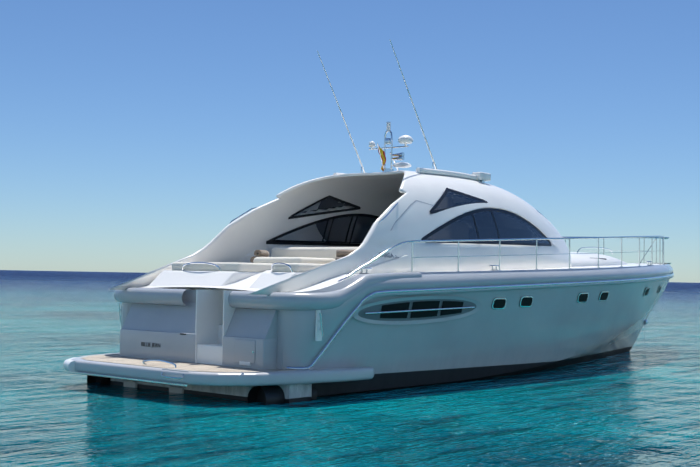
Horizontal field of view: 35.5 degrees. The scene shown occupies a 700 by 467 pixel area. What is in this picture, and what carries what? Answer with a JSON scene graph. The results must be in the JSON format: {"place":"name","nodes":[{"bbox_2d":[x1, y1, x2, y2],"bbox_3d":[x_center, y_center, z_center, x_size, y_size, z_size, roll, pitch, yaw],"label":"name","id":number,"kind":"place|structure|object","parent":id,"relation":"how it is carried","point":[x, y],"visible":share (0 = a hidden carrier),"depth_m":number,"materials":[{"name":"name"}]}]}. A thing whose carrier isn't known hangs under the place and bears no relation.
{"place":"outdoors","nodes":[
{"label":"outdoors","id":0,"kind":"place"},
{"bbox_2d":[162,368,193,371],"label":"trim","id":1,"kind":"structure","parent":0,"point":[178,370],"depth_m":13.72,"materials":[{"name":"white plastic"}]},
{"bbox_2d":[230,207,256,222],"bbox_3d":[-1.745,-0.278,18.018,0.176,0.359,0.604,-1,-3,40],"label":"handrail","id":2,"kind":"object","parent":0,"point":[242,214],"visible":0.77,"depth_m":18.05,"materials":[{"name":"silver metal"}]},
{"bbox_2d":[239,361,250,365],"bbox_3d":[-1.365,1.690,14.240,0.200,0.050,0.024,-1,-3,40],"label":"hatch","id":3,"kind":"object","parent":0,"point":[244,363],"visible":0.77,"depth_m":14.23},
{"bbox_2d":[247,385,316,404],"bbox_3d":[-0.862,2.104,14.085,0.330,0.330,0.960,-1,-3,40],"label":"exhaust outlet","id":4,"kind":"object","parent":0,"point":[274,394],"visible":0.38,"depth_m":13.82,"materials":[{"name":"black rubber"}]},
{"bbox_2d":[0,270,699,466],"bbox_3d":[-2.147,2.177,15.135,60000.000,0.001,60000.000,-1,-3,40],"label":"sea","id":5,"kind":"structure","parent":0,"point":[637,405],"depth_m":12.98,"materials":[{"name":"teal liquid"}]},
{"bbox_2d":[87,375,109,383],"bbox_3d":[-3.405,2.141,16.220,0.330,0.330,0.960,-1,-3,40],"label":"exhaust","id":6,"kind":"object","parent":5,"relation":"in","point":[91,379],"visible":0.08,"depth_m":15.96,"materials":[{"name":"black metal"}]},
{"bbox_2d":[123,380,137,387],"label":"block","id":7,"kind":"structure","parent":5,"relation":"in","point":[132,384],"depth_m":15.45,"materials":[{"name":"grey plastic"}]},
{"bbox_2d":[169,386,183,393],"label":"block","id":8,"kind":"structure","parent":5,"relation":"in","point":[175,389],"depth_m":14.82,"materials":[{"name":"grey plastic"}]},
{"bbox_2d":[110,378,255,400],"bbox_3d":[-2.226,2.297,15.038,2.900,0.750,0.440,-1,-3,40],"label":"understructure","id":9,"kind":"object","parent":5,"relation":"in","point":[235,392],"depth_m":14.47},
{"bbox_2d":[71,353,373,385],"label":"platform","id":10,"kind":"structure","parent":9,"relation":"on","point":[328,375],"depth_m":13.94,"materials":[{"name":"white plastic"}]},
{"bbox_2d":[63,357,76,371],"bbox_3d":[-3.916,1.844,15.387,0.227,0.160,0.717,2,-2,-13],"label":"swim platform end","id":11,"kind":"object","parent":10,"relation":"attached to","point":[68,364],"visible":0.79,"depth_m":15.07,"materials":[{"name":"white plastic"}]},
{"bbox_2d":[76,371,186,386],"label":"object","id":12,"kind":"object","parent":10,"relation":"attached to","point":[134,379],"visible":0.95,"depth_m":14.19,"materials":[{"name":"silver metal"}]},
{"bbox_2d":[161,372,183,378],"bbox_3d":[-2.224,1.779,13.689,0.427,0.068,0.037,-1,-3,40],"label":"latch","id":13,"kind":"object","parent":10,"relation":"attached to","point":[172,377],"visible":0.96,"depth_m":13.66,"materials":[{"name":"silver metal"}]},
{"bbox_2d":[81,353,291,371],"bbox_3d":[-2.387,1.763,14.856,3.640,0.016,1.270,-1,-3,40],"label":"swim platform deck","id":14,"kind":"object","parent":10,"relation":"on","point":[119,359],"visible":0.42,"depth_m":14.49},
{"bbox_2d":[120,329,195,362],"bbox_3d":[-2.475,1.602,15.703,1.620,0.420,0.800,-1,-3,40],"label":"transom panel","id":15,"kind":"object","parent":14,"relation":"on","point":[175,346],"depth_m":15.36,"materials":[{"name":"paint"}]},
{"bbox_2d":[141,342,159,347],"bbox_3d":[-2.818,1.583,15.465,0.414,0.078,0.004,-1,-3,40],"label":"boat name lettering","id":16,"kind":"object","parent":15,"relation":"attached to","point":[143,344],"visible":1,"depth_m":15.49,"materials":[{"name":"black paint"}]},
{"bbox_2d":[122,302,195,333],"bbox_3d":[-2.426,1.188,15.769,1.620,0.425,0.870,-1,-3,40],"label":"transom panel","id":17,"kind":"object","parent":15,"relation":"on","point":[167,318],"visible":0.43,"depth_m":15.52,"materials":[{"name":"paint"}]},
{"bbox_2d":[142,359,176,367],"bbox_3d":[-2.496,1.699,14.317,0.695,0.097,0.041,-1,-3,40],"label":"handrail","id":18,"kind":"object","parent":14,"relation":"on","point":[144,361],"visible":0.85,"depth_m":14.31,"materials":[{"name":"silver metal"}]},
{"bbox_2d":[222,336,276,369],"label":"block","id":19,"kind":"structure","parent":14,"relation":"on","point":[265,353],"depth_m":14.18,"materials":[{"name":"paint"}]},
{"bbox_2d":[234,339,255,363],"bbox_3d":[-1.369,1.536,14.254,0.380,0.300,0.022,-1,-3,40],"label":"hatch door","id":20,"kind":"structure","parent":19,"relation":"in","point":[243,349],"depth_m":14.24,"materials":[{"name":"paint"}]},
{"bbox_2d":[225,308,277,338],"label":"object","id":21,"kind":"object","parent":19,"relation":"on","point":[253,323],"visible":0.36,"depth_m":14.35,"materials":[{"name":"paint"}]},
{"bbox_2d":[197,343,221,364],"bbox_3d":[-1.575,1.665,15.094,0.580,0.280,0.970,-1,-3,40],"label":"step","id":22,"kind":"object","parent":10,"relation":"on","point":[209,353],"visible":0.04,"depth_m":14.73,"materials":[{"name":"white plastic"}]},
{"bbox_2d":[218,324,222,342],"bbox_3d":[-1.413,1.435,15.291,0.580,0.320,0.680,-1,-3,40],"label":"door edge","id":23,"kind":"object","parent":22,"relation":"on","point":[220,330],"depth_m":15.18,"materials":[{"name":"white plastic"}]},
{"bbox_2d":[195,290,246,362],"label":"wall","id":24,"kind":"structure","parent":10,"relation":"on","point":[209,312],"depth_m":15.06,"materials":[{"name":"white plastic"}]},
{"bbox_2d":[222,291,235,354],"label":"wall","id":25,"kind":"structure","parent":10,"relation":"on","point":[228,311],"depth_m":14.58,"materials":[{"name":"white plastic"}]},
{"bbox_2d":[278,384,311,403],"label":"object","id":26,"kind":"object","parent":5,"relation":"in","point":[293,393],"visible":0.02,"depth_m":14.00,"materials":[{"name":"white plastic"}]},
{"bbox_2d":[121,263,672,396],"bbox_3d":[2.880,1.823,21.131,4.486,2.840,15.506,-1,-3,40],"label":"hull","id":27,"kind":"object","parent":5,"relation":"in","point":[549,328],"visible":0.5,"depth_m":17.06,"materials":[{"name":"paint"}]},
{"bbox_2d":[114,287,186,305],"bbox_3d":[-2.866,0.793,16.812,1.336,0.530,3.178,1,-2,2],"label":"port wing","id":28,"kind":"object","parent":27,"relation":"attached to","point":[164,296],"visible":0.52,"depth_m":15.67,"materials":[{"name":"paint"}]},
{"bbox_2d":[182,290,195,301],"bbox_3d":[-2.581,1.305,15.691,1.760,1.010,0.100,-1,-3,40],"label":"bumper end","id":29,"kind":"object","parent":27,"relation":"attached to","point":[188,295],"depth_m":15.38,"materials":[{"name":"paint"}]},
{"bbox_2d":[315,310,321,340],"bbox_3d":[-0.404,1.188,14.143,0.024,0.400,0.100,-1,-3,40],"label":"handle","id":30,"kind":"object","parent":27,"relation":"attached to","point":[318,336],"visible":0.86,"depth_m":14.11,"materials":[{"name":"silver metal"}]},
{"bbox_2d":[319,313,322,335],"bbox_3d":[-0.369,1.168,14.080,0.028,0.301,0.072,-1,-3,40],"label":"handle","id":31,"kind":"object","parent":30,"relation":"attached to","point":[321,325],"visible":1,"depth_m":14.07,"materials":[{"name":"silver metal"}]},
{"bbox_2d":[228,272,421,309],"bbox_3d":[-0.149,0.760,14.725,2.881,0.530,1.039,2,-2,-21],"label":"rub rail","id":32,"kind":"object","parent":27,"relation":"on","point":[296,301],"visible":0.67,"depth_m":14.26,"materials":[{"name":"paint"}]},
{"bbox_2d":[139,263,661,291],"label":"deck","id":33,"kind":"structure","parent":27,"relation":"on","point":[245,283],"depth_m":15.27,"materials":[{"name":"white plastic"}]},
{"bbox_2d":[148,270,260,289],"bbox_3d":[-1.569,0.729,16.752,1.560,0.280,2.704,-1,-3,40],"label":"sun pad","id":34,"kind":"object","parent":33,"relation":"on","point":[192,278],"visible":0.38,"depth_m":15.73,"materials":[{"name":"white fabric"}]},
{"bbox_2d":[182,262,221,270],"bbox_3d":[-2.190,0.487,16.008,0.867,0.140,0.083,-1,-3,40],"label":"handrail","id":35,"kind":"object","parent":34,"relation":"on","point":[219,268],"visible":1,"depth_m":15.95,"materials":[{"name":"silver metal"}]},
{"bbox_2d":[172,262,271,271],"bbox_3d":[-1.478,0.539,16.832,1.480,0.150,2.080,-1,-3,40],"label":"sunpad","id":36,"kind":"object","parent":34,"relation":"on","point":[238,267],"visible":0.44,"depth_m":15.90,"materials":[{"name":"white fabric"}]},
{"bbox_2d":[249,272,300,288],"bbox_3d":[-0.320,0.711,15.704,0.620,0.280,2.704,-1,-3,40],"label":"sun pad","id":37,"kind":"object","parent":33,"relation":"on","point":[264,279],"visible":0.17,"depth_m":14.83,"materials":[{"name":"white fabric"}]},
{"bbox_2d":[271,263,292,271],"bbox_3d":[-0.946,0.468,14.963,0.422,0.137,0.083,-1,-3,40],"label":"handrail","id":38,"kind":"object","parent":37,"relation":"on","point":[289,266],"visible":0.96,"depth_m":14.91,"materials":[{"name":"silver metal"}]},
{"bbox_2d":[273,263,323,272],"bbox_3d":[-0.245,0.520,15.797,0.500,0.150,2.080,-1,-3,40],"label":"sunpad","id":39,"kind":"object","parent":37,"relation":"on","point":[300,267],"visible":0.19,"depth_m":14.99,"materials":[{"name":"white fabric"}]},
{"bbox_3d":[-0.417,0.544,16.463,0.660,0.150,1.280,-1,-3,40],"label":"sun pad","id":40,"kind":"object","parent":37,"relation":"on","visible":0},
{"bbox_2d":[253,257,334,263],"bbox_3d":[-0.839,0.433,16.647,1.000,0.130,0.850,-1,-3,40],"label":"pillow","id":41,"kind":"object","parent":40,"relation":"on","point":[272,260],"visible":0.65,"depth_m":16.30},
{"bbox_2d":[271,247,357,259],"bbox_3d":[-0.154,0.485,17.540,2.600,0.520,0.600,-1,-3,40],"label":"seat backrest","id":42,"kind":"object","parent":33,"relation":"on","point":[319,252],"visible":0.19,"depth_m":17.60,"materials":[{"name":"white leather"}]},
{"bbox_2d":[336,250,353,256],"bbox_3d":[-0.002,0.298,16.250,0.401,0.111,0.119,1,-2,5],"label":"cushion","id":43,"kind":"object","parent":42,"relation":"on","point":[341,253],"visible":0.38,"depth_m":16.21,"materials":[{"name":"beige fabric"}]},
{"bbox_2d":[109,170,572,294],"bbox_3d":[0.850,-0.009,18.745,3.580,2.036,10.007,-1,-3,40],"label":"superstructure","id":44,"kind":"object","parent":33,"relation":"on","point":[242,239],"visible":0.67,"depth_m":17.98,"materials":[{"name":"white paint"}]},
{"bbox_2d":[266,214,378,245],"bbox_3d":[-0.019,-0.056,20.057,0.227,0.641,4.136,-1,-3,40],"label":"frame","id":45,"kind":"object","parent":44,"relation":"attached to","point":[271,241],"visible":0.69,"depth_m":19.42,"materials":[{"name":"black"}]},
{"bbox_2d":[326,218,333,243],"bbox_3d":[-0.355,-0.047,19.698,0.159,0.478,0.040,-1,-3,40],"label":"mullion","id":46,"kind":"object","parent":45,"relation":"attached to","point":[329,231],"visible":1,"depth_m":19.71,"materials":[{"name":"black"}]},
{"bbox_2d":[349,215,358,243],"bbox_3d":[0.070,-0.067,20.165,0.192,0.550,0.040,-1,-3,40],"label":"mullion","id":47,"kind":"object","parent":45,"relation":"attached to","point":[353,229],"visible":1,"depth_m":20.17,"materials":[{"name":"black"}]},
{"bbox_2d":[295,198,352,215],"bbox_3d":[-0.413,-0.462,19.397,0.183,0.426,1.804,-1,-3,44],"label":"window","id":48,"kind":"structure","parent":44,"relation":"attached to","point":[327,204],"depth_m":19.42,"materials":[{"name":"black glass"}]},
{"bbox_2d":[288,195,360,218],"bbox_3d":[-0.370,-0.437,19.365,0.211,0.460,1.816,-1,-3,43],"label":"window frame","id":49,"kind":"object","parent":44,"relation":"attached to","point":[293,216],"visible":0.98,"depth_m":19.33,"materials":[{"name":"black"}]},
{"bbox_2d":[378,147,385,170],"bbox_3d":[0.524,-1.266,18.387,0.080,0.430,0.202,-1,-3,40],"label":"flag","id":50,"kind":"object","parent":44,"relation":"on","point":[382,153],"visible":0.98,"depth_m":18.41,"materials":[{"name":"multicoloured fabric"}]},
{"bbox_2d":[382,168,393,171],"bbox_3d":[0.646,-1.063,18.520,0.195,0.060,0.200,-1,-3,40],"label":"mast base","id":51,"kind":"object","parent":44,"relation":"on","point":[387,170],"visible":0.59,"depth_m":18.43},
{"bbox_2d":[384,130,387,167],"bbox_3d":[0.618,-1.404,18.556,0.101,0.723,0.043,-1,-3,40],"label":"mast pole","id":52,"kind":"object","parent":51,"relation":"on","point":[385,146],"visible":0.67,"depth_m":18.56,"materials":[{"name":"silver metal"}]},
{"bbox_2d":[388,130,392,168],"bbox_3d":[0.680,-1.405,18.503,0.101,0.723,0.043,-1,-3,40],"label":"mast pole","id":53,"kind":"object","parent":51,"relation":"on","point":[391,147],"visible":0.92,"depth_m":18.47,"materials":[{"name":"silver metal"}]},
{"bbox_2d":[385,138,390,144],"bbox_3d":[0.652,-1.563,18.536,0.090,0.100,0.090,-1,-3,40],"label":"mast light","id":54,"kind":"object","parent":53,"relation":"attached to","point":[388,141],"visible":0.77,"depth_m":18.50,"materials":[{"name":"silver metal"}]},
{"bbox_2d":[386,123,390,129],"bbox_3d":[0.653,-1.813,18.542,0.070,0.120,0.070,-1,-3,40],"label":"navigation light","id":55,"kind":"object","parent":53,"relation":"on","point":[388,126],"visible":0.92,"depth_m":18.51,"materials":[{"name":"white plastic"}]},
{"bbox_2d":[369,146,408,149],"bbox_3d":[0.653,-1.453,18.536,0.840,0.024,0.024,-1,-3,40],"label":"spreader","id":56,"kind":"object","parent":53,"relation":"attached to","point":[389,147],"visible":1,"depth_m":18.51,"materials":[{"name":"silver metal"}]},
{"bbox_2d":[390,156,403,159],"bbox_3d":[0.797,-1.264,18.430,0.254,0.080,0.076,-1,-3,40],"label":"horn","id":57,"kind":"object","parent":53,"relation":"attached to","point":[399,158],"visible":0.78,"depth_m":18.37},
{"bbox_2d":[390,152,403,156],"bbox_3d":[0.798,-1.324,18.433,0.254,0.080,0.076,-1,-3,40],"label":"horn","id":58,"kind":"object","parent":53,"relation":"attached to","point":[399,154],"visible":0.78,"depth_m":18.37,"materials":[{"name":"white metal"}]},
{"bbox_2d":[380,253,398,257],"bbox_3d":[0.563,0.314,15.769,0.004,0.070,0.451,-19,-15,38],"label":"lettering","id":59,"kind":"object","parent":44,"relation":"attached to","point":[389,255],"visible":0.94,"depth_m":15.77,"materials":[{"name":"grey"}]},
{"bbox_2d":[393,162,410,167],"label":"radar dome","id":60,"kind":"structure","parent":44,"relation":"on","point":[402,165],"depth_m":18.26,"materials":[{"name":"white plastic"}]},
{"bbox_2d":[390,200,433,230],"bbox_3d":[0.962,-0.217,16.503,0.224,0.619,1.512,-1,-3,40],"label":"butt groove","id":61,"kind":"object","parent":44,"relation":"on","point":[406,210],"visible":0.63,"depth_m":16.43},
{"bbox_2d":[416,167,479,180],"bbox_3d":[1.674,-0.997,18.372,0.090,0.111,1.803,-1,-3,40],"label":"roof boom","id":62,"kind":"object","parent":44,"relation":"on","point":[445,173],"visible":0.96,"depth_m":18.24,"materials":[{"name":"white metal"}]},
{"bbox_2d":[435,191,481,209],"bbox_3d":[1.703,-0.493,17.621,0.183,0.426,1.804,-1,-3,36],"label":"window","id":63,"kind":"structure","parent":44,"relation":"attached to","point":[451,199],"depth_m":17.56,"materials":[{"name":"black glass"}]},
{"bbox_2d":[430,188,487,213],"bbox_3d":[1.700,-0.497,17.627,0.221,0.477,1.818,-1,-3,36],"label":"window frame","id":64,"kind":"object","parent":44,"relation":"attached to","point":[432,210],"visible":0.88,"depth_m":17.45,"materials":[{"name":"black"}]},
{"bbox_2d":[371,203,558,245],"bbox_3d":[2.054,-0.143,17.811,0.167,0.783,5.709,-1,-3,38],"label":"arch band","id":65,"kind":"object","parent":44,"relation":"attached to","point":[418,229],"visible":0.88,"depth_m":16.75,"materials":[{"name":"white plastic"}]},
{"bbox_2d":[472,172,490,180],"bbox_3d":[2.291,-0.991,19.083,0.200,0.140,0.340,-1,-3,40],"label":"pod","id":66,"kind":"object","parent":44,"relation":"on","point":[482,176],"visible":0.79,"depth_m":18.98,"materials":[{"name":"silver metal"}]},
{"bbox_2d":[421,208,550,245],"bbox_3d":[2.335,-0.111,18.087,0.232,0.651,4.147,-1,-3,40],"label":"frame","id":67,"kind":"object","parent":44,"relation":"attached to","point":[478,242],"visible":0.88,"depth_m":17.94,"materials":[{"name":"black"}]},
{"bbox_2d":[471,212,479,241],"bbox_3d":[2.038,-0.101,17.691,0.161,0.485,0.040,-1,-3,40],"label":"mullion","id":68,"kind":"object","parent":67,"relation":"attached to","point":[476,226],"visible":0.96,"depth_m":17.69,"materials":[{"name":"black"}]},
{"bbox_2d":[427,211,548,242],"bbox_3d":[2.333,-0.110,18.085,0.212,0.600,4.121,-1,-3,40],"label":"side glass","id":69,"kind":"object","parent":67,"relation":"attached to","point":[509,226],"visible":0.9,"depth_m":18.05,"materials":[{"name":"black glass"}]},
{"bbox_2d":[490,209,499,238],"bbox_3d":[2.424,-0.122,18.191,0.196,0.559,0.040,-1,-3,40],"label":"mullion","id":70,"kind":"object","parent":67,"relation":"attached to","point":[495,224],"visible":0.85,"depth_m":18.19,"materials":[{"name":"black"}]},
{"bbox_2d":[337,236,668,281],"bbox_3d":[3.122,0.389,21.445,4.052,1.197,14.588,-1,-3,40],"label":"top rail","id":71,"kind":"object","parent":33,"relation":"on","point":[383,253],"depth_m":17.21,"materials":[{"name":"silver metal"}]},
{"bbox_2d":[413,251,650,257],"bbox_3d":[4.616,0.380,20.874,0.915,0.474,12.519,0,-3,32],"label":"wire","id":72,"kind":"object","parent":33,"relation":"on","point":[533,254],"visible":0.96,"depth_m":18.29,"materials":[{"name":"silver metal"}]},
{"bbox_2d":[570,252,626,266],"bbox_3d":[4.380,0.586,22.941,2.720,0.399,5.000,-1,-3,40],"label":"coachroof","id":73,"kind":"object","parent":33,"relation":"on","point":[584,259],"visible":0.35,"depth_m":21.61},
{"bbox_2d":[577,247,612,253],"bbox_3d":[5.075,0.358,22.566,0.041,0.161,1.919,-1,-3,35],"label":"handrail","id":74,"kind":"object","parent":73,"relation":"on","point":[594,247],"visible":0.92,"depth_m":22.45,"materials":[{"name":"silver metal"}]},
{"bbox_2d":[353,296,481,324],"bbox_3d":[1.033,1.100,15.725,0.139,0.411,3.010,-1,-3,40],"label":"window frame","id":75,"kind":"object","parent":27,"relation":"attached to","point":[475,310],"visible":0.85,"depth_m":15.66,"materials":[{"name":"white plastic"}]},
{"bbox_2d":[358,299,476,320],"bbox_3d":[1.024,1.097,15.732,0.116,0.308,2.740,-1,-3,40],"label":"window frame","id":76,"kind":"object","parent":27,"relation":"in","point":[376,308],"depth_m":15.54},
{"bbox_2d":[380,302,409,317],"bbox_3d":[0.630,1.075,15.280,0.066,0.228,0.600,-1,-3,40],"label":"hull window","id":77,"kind":"structure","parent":76,"relation":"in","point":[397,306],"depth_m":15.29,"materials":[{"name":"black glass"}]},
{"bbox_2d":[364,306,474,314],"bbox_3d":[1.046,1.102,15.732,0.117,0.093,2.529,-1,-3,40],"label":"window bar","id":78,"kind":"object","parent":76,"relation":"attached to","point":[414,310],"visible":0.98,"depth_m":15.62,"materials":[{"name":"silver metal"}]},
{"bbox_2d":[410,301,439,317],"bbox_3d":[1.087,1.095,15.791,0.072,0.243,0.630,-1,-3,40],"label":"hull window","id":79,"kind":"structure","parent":76,"relation":"in","point":[425,305],"depth_m":15.78,"materials":[{"name":"black glass"}]},
{"bbox_2d":[440,301,463,315],"bbox_3d":[1.518,1.111,16.278,0.059,0.219,0.530,-1,-3,40],"label":"hull window","id":80,"kind":"structure","parent":76,"relation":"in","point":[447,304],"depth_m":16.25,"materials":[{"name":"black glass"}]},
{"bbox_2d":[309,276,673,369],"bbox_3d":[4.123,1.385,20.238,1.472,1.493,15.635,0,-3,34],"label":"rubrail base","id":81,"kind":"object","parent":27,"relation":"attached to","point":[469,290],"visible":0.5,"depth_m":16.74,"materials":[{"name":"white plastic"}]},
{"bbox_2d":[286,273,673,369],"bbox_3d":[4.133,1.355,20.232,1.466,1.485,15.629,0,-3,34],"label":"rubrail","id":82,"kind":"object","parent":81,"relation":"on","point":[332,338],"visible":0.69,"depth_m":15.85,"materials":[{"name":"silver metal"}]},
{"bbox_2d":[492,298,506,308],"bbox_3d":[2.352,1.103,17.218,0.048,0.179,0.385,-1,-3,40],"label":"porthole frame","id":83,"kind":"object","parent":27,"relation":"attached to","point":[498,308],"visible":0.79,"depth_m":17.18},
{"bbox_2d":[493,299,505,307],"bbox_3d":[2.350,1.103,17.219,0.040,0.149,0.344,-1,-3,40],"label":"porthole","id":84,"kind":"object","parent":83,"relation":"in","point":[499,303],"visible":0.93,"depth_m":17.22,"materials":[{"name":"black glass"}]},
{"bbox_2d":[520,296,532,306],"bbox_3d":[2.878,1.111,17.822,0.047,0.178,0.385,-1,-3,40],"label":"porthole frame","id":85,"kind":"object","parent":27,"relation":"attached to","point":[521,300],"visible":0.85,"depth_m":17.78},
{"bbox_2d":[521,297,531,305],"bbox_3d":[2.876,1.111,17.823,0.039,0.149,0.344,-1,-3,40],"label":"porthole","id":86,"kind":"object","parent":85,"relation":"in","point":[526,301],"visible":0.86,"depth_m":17.83,"materials":[{"name":"black glass"}]},
{"bbox_2d":[577,293,588,302],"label":"porthole frame","id":87,"kind":"object","parent":27,"relation":"attached to","point":[579,295],"visible":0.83,"depth_m":19.23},
{"bbox_2d":[578,294,587,301],"bbox_3d":[4.106,1.132,19.272,0.044,0.149,0.344,-1,-3,40],"label":"porthole","id":88,"kind":"object","parent":87,"relation":"in","point":[583,297],"visible":0.9,"depth_m":19.28,"materials":[{"name":"black glass"}]},
{"bbox_2d":[0,0,699,282],"label":"sky","id":89,"kind":"structure","parent":0,"point":[133,133],"materials":[{"name":"blue"}]},
{"bbox_2d":[378,202,397,222],"bbox_3d":[0.580,-0.312,16.067,0.176,0.359,0.604,-1,-3,40],"label":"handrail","id":90,"kind":"object","parent":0,"point":[388,213],"visible":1,"depth_m":15.96,"materials":[{"name":"silver metal"}]},
{"bbox_2d":[600,292,607,299],"bbox_3d":[4.632,1.141,19.941,0.057,0.151,0.344,-1,-3,40],"label":"porthole","id":91,"kind":"object","parent":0,"point":[604,295],"visible":0.86,"depth_m":19.95,"materials":[{"name":"black glass"}]},
{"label":"frame","id":92,"kind":"object","parent":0,"visible":0},
{"bbox_2d":[274,216,376,243],"bbox_3d":[-0.059,-0.075,20.092,0.212,0.600,4.121,-1,-3,40],"label":"side glass","id":93,"kind":"object","parent":92,"relation":"attached to","point":[341,230],"visible":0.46,"depth_m":19.91,"materials":[{"name":"black glass"}]},
{"bbox_3d":[0.893,0.570,15.806,0.057,0.025,0.060,-1,-3,40],"label":"stanchion base","id":94,"kind":"object","parent":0,"visible":0},
{"bbox_2d":[411,242,412,271],"bbox_3d":[0.897,0.348,15.815,0.023,0.470,0.023,2,-3,-27],"label":"stanchion","id":95,"kind":"object","parent":94,"relation":"on","point":[412,257],"visible":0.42,"depth_m":15.80,"materials":[{"name":"silver metal"}]},
{"bbox_3d":[1.644,0.582,16.638,0.057,0.025,0.060,-1,-3,40],"label":"stanchion base","id":96,"kind":"object","parent":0,"visible":0},
{"bbox_2d":[457,241,458,270],"bbox_3d":[1.648,0.350,16.647,0.023,0.489,0.023,2,-3,-27],"label":"stanchion","id":97,"kind":"object","parent":96,"relation":"on","point":[458,258],"visible":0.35,"depth_m":16.64,"materials":[{"name":"silver metal"}]},
{"bbox_3d":[2.387,0.594,17.478,0.057,0.025,0.060,-1,-3,40],"label":"stanchion base","id":98,"kind":"object","parent":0,"visible":0},
{"bbox_2d":[499,240,500,269],"bbox_3d":[2.391,0.352,17.487,0.023,0.508,0.023,0,-2,18],"label":"stanchion","id":99,"kind":"object","parent":98,"relation":"on","point":[499,254],"visible":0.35,"depth_m":17.48,"materials":[{"name":"silver metal"}]},
{"bbox_3d":[6.333,0.672,22.942,0.057,0.025,0.060,-1,-3,40],"label":"stanchion base","id":100,"kind":"object","parent":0,"visible":0},
{"bbox_2d":[651,237,652,264],"bbox_3d":[6.339,0.374,22.954,0.023,0.622,0.023,0,-2,18],"label":"stanchion","id":101,"kind":"object","parent":100,"relation":"on","point":[652,252],"visible":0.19,"depth_m":22.95,"materials":[{"name":"silver metal"}]},
{"bbox_3d":[6.803,0.688,24.011,0.057,0.025,0.060,-1,-3,40],"label":"stanchion base","id":102,"kind":"object","parent":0,"visible":0},
{"bbox_2d":[659,237,660,263],"bbox_3d":[6.808,0.381,24.023,0.023,0.640,0.023,0,-2,18],"label":"stanchion","id":103,"kind":"object","parent":102,"relation":"on","point":[659,249],"visible":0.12,"depth_m":24.02,"materials":[{"name":"silver metal"}]},
{"bbox_3d":[-1.456,0.418,17.294,0.271,0.111,0.411,-1,-3,40],"label":"towel","id":104,"kind":"object","parent":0,"visible":0},
{"bbox_2d":[254,250,268,256],"bbox_3d":[-1.395,0.313,17.282,0.119,0.111,0.401,0,-2,15],"label":"cushion","id":105,"kind":"object","parent":104,"relation":"on","point":[260,253],"visible":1,"depth_m":17.14,"materials":[{"name":"beige fabric"}]},
{"bbox_3d":[0.258,-1.064,19.271,0.032,0.160,0.117,-1,-3,40],"label":"antenna","id":106,"kind":"object","parent":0,"visible":0},
{"bbox_2d":[317,51,363,168],"bbox_3d":[-0.156,-2.097,18.796,0.026,1.886,1.282,-1,-3,40],"label":"antenna","id":107,"kind":"object","parent":106,"relation":"attached to","point":[343,117],"visible":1,"depth_m":18.86,"materials":[{"name":"white plastic"}]},
{"bbox_3d":[1.438,-1.083,18.282,0.032,0.160,0.117,-1,-3,40],"label":"antenna","id":108,"kind":"object","parent":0,"visible":0},
{"bbox_2d":[389,39,434,164],"bbox_3d":[1.023,-2.116,17.806,0.026,1.886,1.282,-1,-3,40],"label":"antenna","id":109,"kind":"object","parent":108,"relation":"attached to","point":[414,109],"visible":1,"depth_m":17.86,"materials":[{"name":"white plastic"}]},
{"bbox_3d":[0.930,-1.492,18.306,0.036,0.070,0.036,-1,-3,40],"label":"dome stem","id":110,"kind":"object","parent":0,"visible":0},
{"bbox_2d":[398,135,412,143],"bbox_3d":[0.931,-1.579,18.309,0.260,0.135,0.260,-1,-3,40],"label":"radar dome","id":111,"kind":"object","parent":110,"relation":"on","point":[403,139],"visible":1,"depth_m":18.22,"materials":[{"name":"white plastic"}]},
{"bbox_3d":[0.378,-1.474,18.768,0.028,0.050,0.028,-1,-3,40],"label":"dome stem","id":112,"kind":"object","parent":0,"visible":0},
{"bbox_2d":[369,141,375,146],"bbox_3d":[0.379,-1.533,18.770,0.120,0.101,0.120,-1,-3,40],"label":"satellite dome","id":113,"kind":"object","parent":112,"relation":"on","point":[371,143],"visible":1,"depth_m":18.73,"materials":[{"name":"white plastic"}]}
]}

